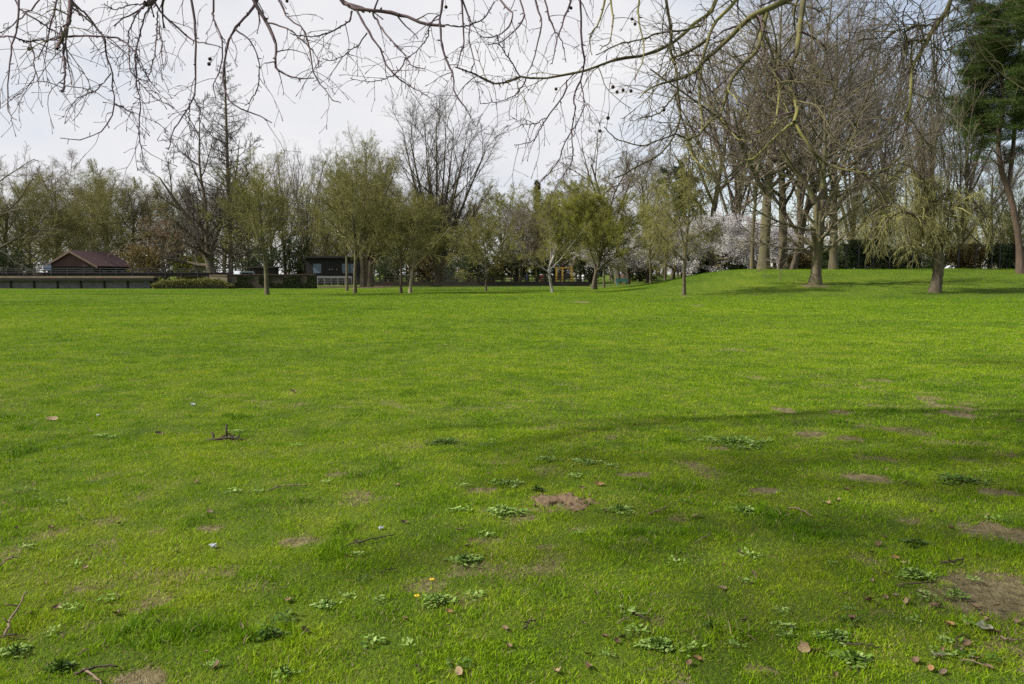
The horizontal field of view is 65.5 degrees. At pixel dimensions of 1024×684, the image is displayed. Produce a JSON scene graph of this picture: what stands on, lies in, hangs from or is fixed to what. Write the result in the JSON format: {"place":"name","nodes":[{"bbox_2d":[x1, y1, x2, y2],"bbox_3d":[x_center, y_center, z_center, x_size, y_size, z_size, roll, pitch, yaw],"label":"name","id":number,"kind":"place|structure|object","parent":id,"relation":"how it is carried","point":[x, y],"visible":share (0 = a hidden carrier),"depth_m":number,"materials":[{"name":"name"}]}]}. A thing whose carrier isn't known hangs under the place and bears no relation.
{"place":"outdoors","nodes":[
{"label":"outdoors","id":0,"kind":"place"},
{"bbox_2d":[0,268,1023,683],"bbox_3d":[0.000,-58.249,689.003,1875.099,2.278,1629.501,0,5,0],"label":"lawn","id":1,"kind":"structure","parent":0,"point":[988,591],"depth_m":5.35,"materials":[{"name":"green plant"}]},
{"bbox_2d":[0,642,30,658],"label":"weed plant","id":2,"kind":"object","parent":1,"relation":"on","point":[13,648],"visible":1,"depth_m":3.39,"materials":[{"name":"green plant"}]},
{"bbox_2d":[0,243,43,271],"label":"shrub","id":3,"kind":"object","parent":1,"relation":"on","point":[3,258],"visible":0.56,"depth_m":114.04,"materials":[{"name":"green plant"}]},
{"bbox_2d":[0,142,63,281],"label":"bare tree","id":4,"kind":"object","parent":1,"relation":"on","point":[9,210],"visible":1,"depth_m":60.65,"materials":[{"name":"green plant"}]},
{"bbox_2d":[0,169,79,269],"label":"bare tree","id":5,"kind":"object","parent":1,"relation":"on","point":[5,237],"visible":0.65,"depth_m":116.85,"materials":[{"name":"green plant"}]},
{"bbox_2d":[0,166,79,266],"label":"bare tree","id":6,"kind":"object","parent":1,"relation":"on","point":[37,200],"visible":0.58,"depth_m":121.18,"materials":[{"name":"green plant"}]},
{"bbox_2d":[2,187,104,264],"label":"bare tree","id":7,"kind":"object","parent":1,"relation":"on","point":[59,226],"visible":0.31,"depth_m":125.77,"materials":[{"name":"green plant"}]},
{"bbox_2d":[42,657,76,673],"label":"weed plant","id":8,"kind":"object","parent":1,"relation":"on","point":[61,664],"visible":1,"depth_m":3.23,"materials":[{"name":"green plant"}]},
{"bbox_2d":[0,149,122,259],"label":"bare tree","id":9,"kind":"object","parent":1,"relation":"on","point":[53,178],"visible":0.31,"depth_m":137.40,"materials":[{"name":"green plant"}]},
{"bbox_2d":[4,161,131,260],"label":"bare tree","id":10,"kind":"object","parent":1,"relation":"on","point":[68,185],"visible":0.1,"depth_m":145.62,"materials":[{"name":"green plant"}]},
{"bbox_2d":[10,167,146,257],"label":"bare tree","id":11,"kind":"object","parent":1,"relation":"on","point":[93,209],"visible":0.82,"depth_m":122.76,"materials":[{"name":"green plant"}]},
{"bbox_2d":[0,276,158,288],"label":"pond wall","id":12,"kind":"structure","parent":1,"relation":"on","point":[76,282],"depth_m":90.59,"materials":[{"name":"grey concrete"}]},
{"bbox_2d":[43,250,133,271],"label":"pavilion","id":13,"kind":"structure","parent":1,"relation":"on","point":[79,259],"depth_m":110.04,"materials":[{"name":"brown wood"}]},
{"bbox_2d":[46,157,145,256],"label":"bare tree","id":14,"kind":"object","parent":1,"relation":"on","point":[96,174],"visible":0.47,"depth_m":136.24,"materials":[{"name":"green plant"}]},
{"bbox_2d":[0,268,231,279],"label":"railing","id":15,"kind":"object","parent":1,"relation":"on","point":[181,274],"visible":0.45,"depth_m":92.81,"materials":[{"name":"metal"}]},
{"bbox_2d":[93,168,170,271],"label":"bare tree","id":16,"kind":"object","parent":1,"relation":"on","point":[137,207],"visible":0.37,"depth_m":140.43,"materials":[{"name":"green plant"}]},
{"bbox_2d":[84,177,179,267],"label":"bare tree","id":17,"kind":"object","parent":1,"relation":"on","point":[144,194],"visible":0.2,"depth_m":146.06,"materials":[{"name":"green plant"}]},
{"bbox_2d":[118,245,173,281],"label":"shrub","id":18,"kind":"object","parent":1,"relation":"on","point":[149,259],"visible":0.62,"depth_m":106.89,"materials":[{"name":"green plant"}]},
{"bbox_2d":[108,208,217,279],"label":"beech tree","id":19,"kind":"object","parent":1,"relation":"on","point":[163,235],"visible":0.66,"depth_m":110.86,"materials":[{"name":"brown plant"}]},
{"bbox_2d":[125,173,217,278],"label":"bare tree","id":20,"kind":"object","parent":1,"relation":"on","point":[168,209],"visible":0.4,"depth_m":137.69,"materials":[{"name":"green plant"}]},
{"bbox_2d":[169,255,205,278],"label":"shrub","id":21,"kind":"object","parent":1,"relation":"on","point":[191,260],"visible":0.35,"depth_m":110.80,"materials":[{"name":"green plant"}]},
{"bbox_2d":[154,161,225,261],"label":"bare tree","id":22,"kind":"object","parent":1,"relation":"on","point":[190,228],"visible":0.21,"depth_m":129.85,"materials":[{"name":"brown plant"}]},
{"bbox_2d":[150,278,234,288],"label":"hedge","id":23,"kind":"object","parent":1,"relation":"on","point":[204,283],"visible":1,"depth_m":88.44,"materials":[{"name":"green plant"}]},
{"bbox_2d":[136,92,264,278],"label":"bare tree","id":24,"kind":"object","parent":1,"relation":"on","point":[204,249],"visible":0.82,"depth_m":95.67,"materials":[{"name":"brown plant"}]},
{"bbox_2d":[154,178,274,271],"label":"bare tree","id":25,"kind":"object","parent":1,"relation":"on","point":[224,261],"visible":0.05,"depth_m":148.52,"materials":[{"name":"brown plant"}]},
{"bbox_2d":[179,62,287,273],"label":"larch tree","id":26,"kind":"object","parent":1,"relation":"on","point":[231,253],"visible":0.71,"depth_m":95.83,"materials":[{"name":"brown plant"}]},
{"bbox_2d":[192,145,318,294],"bbox_3d":[-19.462,-9.235,60.879,8.346,11.549,8.784,-3,6,-34],"label":"tree","id":27,"kind":"object","parent":1,"relation":"on","point":[252,203],"visible":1,"depth_m":60.96,"materials":[{"name":"green plant"}]},
{"bbox_2d":[233,239,285,270],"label":"shrub","id":28,"kind":"object","parent":1,"relation":"on","point":[255,263],"visible":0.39,"depth_m":128.65,"materials":[{"name":"green plant"}]},
{"bbox_2d":[219,157,303,270],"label":"bare tree","id":29,"kind":"object","parent":1,"relation":"on","point":[250,235],"visible":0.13,"depth_m":134.59,"materials":[{"name":"green plant"}]},
{"bbox_2d":[245,623,290,641],"bbox_3d":[-1.073,1.287,3.530,0.199,0.057,0.148,0,5,0],"label":"weed plant","id":30,"kind":"object","parent":1,"relation":"on","point":[270,629],"visible":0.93,"depth_m":3.51,"materials":[{"name":"green plant"}]},
{"bbox_2d":[225,172,317,266],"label":"bare tree","id":31,"kind":"object","parent":1,"relation":"on","point":[285,225],"visible":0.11,"depth_m":149.03,"materials":[{"name":"green plant"}]},
{"bbox_2d":[227,274,316,288],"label":"ivy wall","id":32,"kind":"structure","parent":1,"relation":"on","point":[302,281],"depth_m":90.06,"materials":[{"name":"green plant"}]},
{"bbox_2d":[244,137,318,273],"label":"bare tree","id":33,"kind":"object","parent":1,"relation":"on","point":[295,197],"visible":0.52,"depth_m":136.06,"materials":[{"name":"green plant"}]},
{"bbox_2d":[270,230,328,273],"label":"shrub","id":34,"kind":"object","parent":1,"relation":"on","point":[300,264],"visible":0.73,"depth_m":133.58,"materials":[{"name":"green plant"}]},
{"bbox_2d":[278,135,333,254],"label":"bare tree","id":35,"kind":"object","parent":1,"relation":"on","point":[301,205],"visible":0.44,"depth_m":139.97,"materials":[{"name":"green plant"}]},
{"bbox_2d":[302,256,364,284],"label":"kiosk","id":36,"kind":"object","parent":1,"relation":"on","point":[327,265],"visible":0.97,"depth_m":121.44,"materials":[{"name":"brown wood"}]},
{"bbox_2d":[302,186,364,255],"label":"bare tree","id":37,"kind":"object","parent":1,"relation":"on","point":[326,240],"visible":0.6,"depth_m":132.71,"materials":[{"name":"green plant"}]},
{"bbox_2d":[311,151,377,290],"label":"tree","id":38,"kind":"object","parent":1,"relation":"on","point":[345,233],"visible":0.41,"depth_m":75.74,"materials":[{"name":"green plant"}]},
{"bbox_2d":[294,138,413,292],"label":"tree","id":39,"kind":"object","parent":1,"relation":"on","point":[349,195],"visible":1,"depth_m":65.66,"materials":[{"name":"green plant"}]},
{"bbox_2d":[309,119,441,286],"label":"broad tree","id":40,"kind":"object","parent":1,"relation":"on","point":[366,272],"visible":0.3,"depth_m":98.18,"materials":[{"name":"green plant"}]},
{"bbox_2d":[350,198,432,292],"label":"tree","id":41,"kind":"object","parent":1,"relation":"on","point":[379,240],"visible":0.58,"depth_m":67.54,"materials":[{"name":"green plant"}]},
{"bbox_2d":[373,242,421,280],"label":"shrub","id":42,"kind":"object","parent":1,"relation":"on","point":[389,272],"visible":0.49,"depth_m":120.73,"materials":[{"name":"green plant"}]},
{"bbox_2d":[371,188,464,292],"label":"tree","id":43,"kind":"object","parent":1,"relation":"on","point":[421,212],"visible":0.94,"depth_m":66.33,"materials":[{"name":"green plant"}]},
{"bbox_2d":[404,251,449,280],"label":"shrub","id":44,"kind":"object","parent":1,"relation":"on","point":[425,272],"visible":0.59,"depth_m":124.75,"materials":[{"name":"green plant"}]},
{"bbox_2d":[359,86,508,285],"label":"fan tree","id":45,"kind":"object","parent":1,"relation":"on","point":[420,188],"visible":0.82,"depth_m":101.98,"materials":[{"name":"brown plant"}]},
{"bbox_2d":[421,591,456,607],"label":"weed plant","id":46,"kind":"object","parent":1,"relation":"on","point":[438,597],"visible":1,"depth_m":3.85,"materials":[{"name":"green plant"}]},
{"bbox_2d":[443,249,493,280],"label":"shrub","id":47,"kind":"object","parent":1,"relation":"on","point":[464,264],"visible":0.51,"depth_m":122.51,"materials":[{"name":"green plant"}]},
{"bbox_2d":[373,276,589,285],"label":"timber rail","id":48,"kind":"object","parent":1,"relation":"on","point":[482,283],"visible":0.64,"depth_m":107.66,"materials":[{"name":"brown wood"}]},
{"bbox_2d":[447,212,525,290],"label":"tree","id":49,"kind":"object","parent":1,"relation":"on","point":[488,234],"visible":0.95,"depth_m":73.68,"materials":[{"name":"green plant"}]},
{"bbox_2d":[477,251,514,280],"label":"shrub","id":50,"kind":"object","parent":1,"relation":"on","point":[496,270],"visible":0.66,"depth_m":126.63,"materials":[{"name":"green plant"}]},
{"bbox_2d":[454,176,541,280],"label":"bare tree","id":51,"kind":"object","parent":1,"relation":"on","point":[498,202],"visible":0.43,"depth_m":139.59,"materials":[{"name":"green plant"}]},
{"bbox_2d":[486,504,529,517],"bbox_3d":[-0.027,1.122,5.281,0.302,0.058,0.257,0,5,0],"label":"weed plant","id":52,"kind":"object","parent":1,"relation":"on","point":[494,509],"visible":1,"depth_m":5.29,"materials":[{"name":"green plant"}]},
{"bbox_2d":[0,0,1023,247],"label":"plane tree","id":53,"kind":"object","parent":1,"relation":"on","point":[904,40],"visible":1,"depth_m":6.82,"materials":[{"name":"brown plant"}]},
{"bbox_2d":[0,188,1023,280],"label":"wood","id":54,"kind":"object","parent":1,"relation":"on","point":[980,239],"visible":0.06,"depth_m":164.43,"materials":[{"name":"green plant"}]},
{"bbox_2d":[492,243,542,280],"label":"shrub","id":55,"kind":"object","parent":1,"relation":"on","point":[516,270],"visible":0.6,"depth_m":128.32,"materials":[{"name":"green plant"}]},
{"bbox_2d":[488,196,553,280],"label":"bare tree","id":56,"kind":"object","parent":1,"relation":"on","point":[533,248],"visible":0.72,"depth_m":125.66,"materials":[{"name":"green plant"}]},
{"bbox_2d":[504,179,574,278],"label":"bare tree","id":57,"kind":"object","parent":1,"relation":"on","point":[537,207],"visible":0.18,"depth_m":137.08,"materials":[{"name":"green plant"}]},
{"bbox_2d":[509,186,592,292],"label":"birch tree","id":58,"kind":"object","parent":1,"relation":"on","point":[555,218],"visible":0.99,"depth_m":69.38,"materials":[{"name":"green plant"}]},
{"bbox_2d":[529,245,578,280],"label":"shrub","id":59,"kind":"object","parent":1,"relation":"on","point":[553,271],"visible":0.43,"depth_m":130.97,"materials":[{"name":"green plant"}]},
{"bbox_2d":[512,191,599,280],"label":"bare tree","id":60,"kind":"object","parent":1,"relation":"on","point":[538,238],"visible":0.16,"depth_m":128.81,"materials":[{"name":"green plant"}]},
{"bbox_2d":[530,492,597,511],"bbox_3d":[0.353,1.129,5.518,0.600,0.103,0.600,0,5,0],"label":"molehill","id":61,"kind":"object","parent":1,"relation":"on","point":[572,504],"visible":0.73,"depth_m":5.51,"materials":[{"name":"brown soil"}]},
{"bbox_2d":[540,165,626,280],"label":"bare tree","id":62,"kind":"object","parent":1,"relation":"on","point":[561,181],"visible":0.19,"depth_m":139.48,"materials":[{"name":"green plant"}]},
{"bbox_2d":[566,249,614,283],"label":"shrub","id":63,"kind":"object","parent":1,"relation":"on","point":[588,272],"visible":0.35,"depth_m":127.03,"materials":[{"name":"green plant"}]},
{"bbox_2d":[529,115,653,283],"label":"bare tree","id":64,"kind":"object","parent":1,"relation":"on","point":[617,273],"visible":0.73,"depth_m":117.69,"materials":[{"name":"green plant"}]},
{"bbox_2d":[548,176,652,289],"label":"green tree","id":65,"kind":"object","parent":1,"relation":"on","point":[577,209],"visible":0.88,"depth_m":81.16,"materials":[{"name":"green plant"}]},
{"bbox_2d":[576,201,627,287],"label":"green tree","id":66,"kind":"object","parent":1,"relation":"on","point":[595,260],"visible":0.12,"depth_m":91.66,"materials":[{"name":"green plant"}]},
{"bbox_2d":[579,233,667,283],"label":"cherry tree","id":67,"kind":"object","parent":1,"relation":"on","point":[628,268],"visible":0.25,"depth_m":107.48,"materials":[{"name":"green plant"}]},
{"bbox_2d":[582,125,674,279],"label":"bare tree","id":68,"kind":"object","parent":1,"relation":"on","point":[656,171],"visible":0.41,"depth_m":132.52,"materials":[{"name":"brown plant"}]},
{"bbox_2d":[611,261,670,281],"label":"shrub","id":69,"kind":"object","parent":1,"relation":"on","point":[639,276],"visible":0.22,"depth_m":120.86,"materials":[{"name":"green plant"}]},
{"bbox_2d":[615,194,678,282],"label":"thin tree","id":70,"kind":"object","parent":1,"relation":"on","point":[654,253],"visible":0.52,"depth_m":87.13,"materials":[{"name":"green plant"}]},
{"bbox_2d":[633,634,672,653],"bbox_3d":[0.604,1.288,3.401,0.176,0.057,0.140,0,5,0],"label":"weed plant","id":71,"kind":"object","parent":1,"relation":"on","point":[658,643],"visible":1,"depth_m":3.39,"materials":[{"name":"green plant"}]},
{"bbox_2d":[621,132,729,294],"bbox_3d":[11.874,-9.033,56.664,7.795,11.620,8.348,-1,5,-6],"label":"weeping tree","id":72,"kind":"object","parent":1,"relation":"on","point":[687,230],"visible":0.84,"depth_m":56.66,"materials":[{"name":"green plant"}]},
{"bbox_2d":[620,218,737,278],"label":"cherry tree","id":73,"kind":"object","parent":1,"relation":"on","point":[673,272],"visible":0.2,"depth_m":102.36,"materials":[{"name":"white plant"}]},
{"bbox_2d":[654,159,706,276],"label":"evergreen tree","id":74,"kind":"object","parent":1,"relation":"on","point":[663,171],"visible":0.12,"depth_m":110.52,"materials":[{"name":"green plant"}]},
{"bbox_2d":[667,208,771,275],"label":"cherry tree","id":75,"kind":"object","parent":1,"relation":"on","point":[730,220],"visible":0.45,"depth_m":96.82,"materials":[{"name":"white plant"}]},
{"bbox_2d":[653,31,791,263],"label":"bare tree","id":76,"kind":"object","parent":1,"relation":"on","point":[704,183],"visible":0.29,"depth_m":111.55,"materials":[{"name":"brown plant"}]},
{"bbox_2d":[654,0,803,249],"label":"bare tree","id":77,"kind":"object","parent":1,"relation":"on","point":[729,184],"visible":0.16,"depth_m":114.25,"materials":[{"name":"brown plant"}]},
{"bbox_2d":[688,434,772,449],"bbox_3d":[2.104,0.943,7.520,0.832,0.058,0.634,0,5,0],"label":"weed plant","id":78,"kind":"object","parent":1,"relation":"on","point":[748,440],"visible":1,"depth_m":7.57,"materials":[{"name":"green plant"}]},
{"bbox_2d":[708,215,810,268],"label":"cherry tree","id":79,"kind":"object","parent":1,"relation":"on","point":[756,249],"visible":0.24,"depth_m":100.75,"materials":[{"name":"white plant"}]},
{"bbox_2d":[592,0,944,268],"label":"tall tree","id":80,"kind":"object","parent":1,"relation":"on","point":[763,255],"visible":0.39,"depth_m":76.45,"materials":[{"name":"brown plant"}]},
{"bbox_2d":[731,54,817,268],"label":"thin tree","id":81,"kind":"object","parent":1,"relation":"on","point":[752,264],"visible":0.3,"depth_m":78.91,"materials":[{"name":"brown plant"}]},
{"bbox_2d":[694,0,866,269],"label":"tall tree","id":82,"kind":"object","parent":1,"relation":"on","point":[783,255],"visible":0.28,"depth_m":79.98,"materials":[{"name":"brown plant"}]},
{"bbox_2d":[695,0,887,257],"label":"bare tree","id":83,"kind":"object","parent":1,"relation":"on","point":[800,199],"visible":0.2,"depth_m":104.07,"materials":[{"name":"brown plant"}]},
{"bbox_2d":[723,85,892,285],"bbox_3d":[22.729,-11.698,60.400,13.822,14.917,8.097,0,5,0],"label":"forked tree","id":84,"kind":"object","parent":1,"relation":"on","point":[816,252],"visible":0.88,"depth_m":61.27,"materials":[{"name":"brown plant"}]},
{"bbox_2d":[810,627,850,646],"bbox_3d":[1.411,1.295,3.498,0.198,0.057,0.156,0,5,0],"label":"weed plant","id":85,"kind":"object","parent":1,"relation":"on","point":[835,634],"visible":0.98,"depth_m":3.50,"materials":[{"name":"green plant"}]},
{"bbox_2d":[758,0,939,268],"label":"tall tree","id":86,"kind":"object","parent":1,"relation":"on","point":[803,224],"visible":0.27,"depth_m":80.82,"materials":[{"name":"brown plant"}]},
{"bbox_2d":[827,648,873,669],"bbox_3d":[1.421,1.313,3.305,0.203,0.057,0.152,0,5,0],"label":"weed plant","id":87,"kind":"object","parent":1,"relation":"on","point":[855,655],"visible":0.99,"depth_m":3.31,"materials":[{"name":"green plant"}]},
{"bbox_2d":[838,238,885,268],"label":"shrub","id":88,"kind":"object","parent":1,"relation":"on","point":[852,246],"visible":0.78,"depth_m":84.68,"materials":[{"name":"green plant"}]},
{"bbox_2d":[768,0,965,268],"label":"bare tree","id":89,"kind":"object","parent":1,"relation":"on","point":[851,152],"visible":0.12,"depth_m":109.28,"materials":[{"name":"brown plant"}]},
{"bbox_2d":[732,0,1005,269],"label":"tall tree","id":90,"kind":"object","parent":1,"relation":"on","point":[833,259],"visible":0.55,"depth_m":74.02,"materials":[{"name":"brown plant"}]},
{"bbox_2d":[864,245,908,268],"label":"shrub","id":91,"kind":"object","parent":1,"relation":"on","point":[883,265],"visible":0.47,"depth_m":88.63,"materials":[{"name":"green plant"}]},
{"bbox_2d":[822,0,955,246],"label":"bare tree","id":92,"kind":"object","parent":1,"relation":"on","point":[873,112],"visible":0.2,"depth_m":97.61,"materials":[{"name":"brown plant"}]},
{"bbox_2d":[826,164,954,268],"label":"weeping tree","id":93,"kind":"object","parent":1,"relation":"on","point":[854,221],"visible":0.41,"depth_m":87.92,"materials":[{"name":"green plant"}]},
{"bbox_2d":[856,13,971,268],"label":"bare tree","id":94,"kind":"object","parent":1,"relation":"on","point":[944,91],"visible":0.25,"depth_m":92.44,"materials":[{"name":"brown plant"}]},
{"bbox_2d":[895,566,940,579],"bbox_3d":[2.125,1.223,4.180,0.204,0.058,0.186,-4,7,-41],"label":"weed plant","id":95,"kind":"object","parent":1,"relation":"on","point":[915,570],"visible":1,"depth_m":4.20,"materials":[{"name":"green plant"}]},
{"bbox_2d":[845,244,1015,268],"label":"wire fence","id":96,"kind":"object","parent":1,"relation":"on","point":[873,265],"visible":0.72,"depth_m":81.52,"materials":[{"name":"metal"}]},
{"bbox_2d":[853,48,1015,292],"bbox_3d":[30.386,-12.201,56.171,11.729,17.684,6.716,1,5,8],"label":"willow tree","id":97,"kind":"object","parent":1,"relation":"on","point":[940,232],"visible":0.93,"depth_m":56.27,"materials":[{"name":"green plant"}]},
{"bbox_2d":[901,35,1023,242],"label":"bare tree","id":98,"kind":"object","parent":1,"relation":"on","point":[968,171],"visible":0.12,"depth_m":95.87,"materials":[{"name":"brown plant"}]},
{"bbox_2d":[944,239,989,268],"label":"shrub","id":99,"kind":"object","parent":1,"relation":"on","point":[968,263],"visible":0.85,"depth_m":86.57,"materials":[{"name":"green plant"}]},
{"bbox_2d":[935,472,998,485],"bbox_3d":[3.495,1.065,6.212,0.483,0.058,0.386,0,5,0],"label":"weed plant","id":100,"kind":"object","parent":1,"relation":"on","point":[947,476],"visible":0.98,"depth_m":6.16,"materials":[{"name":"green plant"}]},
{"bbox_2d":[923,0,1023,273],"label":"pine tree","id":101,"kind":"object","parent":1,"relation":"on","point":[989,125],"visible":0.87,"depth_m":68.31,"materials":[{"name":"green plant"}]},
{"bbox_2d":[936,135,1023,268],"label":"bare tree","id":102,"kind":"object","parent":1,"relation":"on","point":[989,179],"visible":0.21,"depth_m":110.90,"materials":[{"name":"brown plant"}]},
{"bbox_2d":[970,168,1023,247],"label":"bare tree","id":103,"kind":"object","parent":1,"relation":"on","point":[1020,206],"visible":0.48,"depth_m":102.75,"materials":[{"name":"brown plant"}]},
{"bbox_2d":[979,236,1023,268],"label":"shrub","id":104,"kind":"object","parent":1,"relation":"on","point":[1007,260],"visible":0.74,"depth_m":84.62,"materials":[{"name":"green plant"}]},
{"bbox_2d":[0,0,1023,274],"label":"sky","id":105,"kind":"structure","parent":0,"point":[302,122],"materials":[{"name":"white"}]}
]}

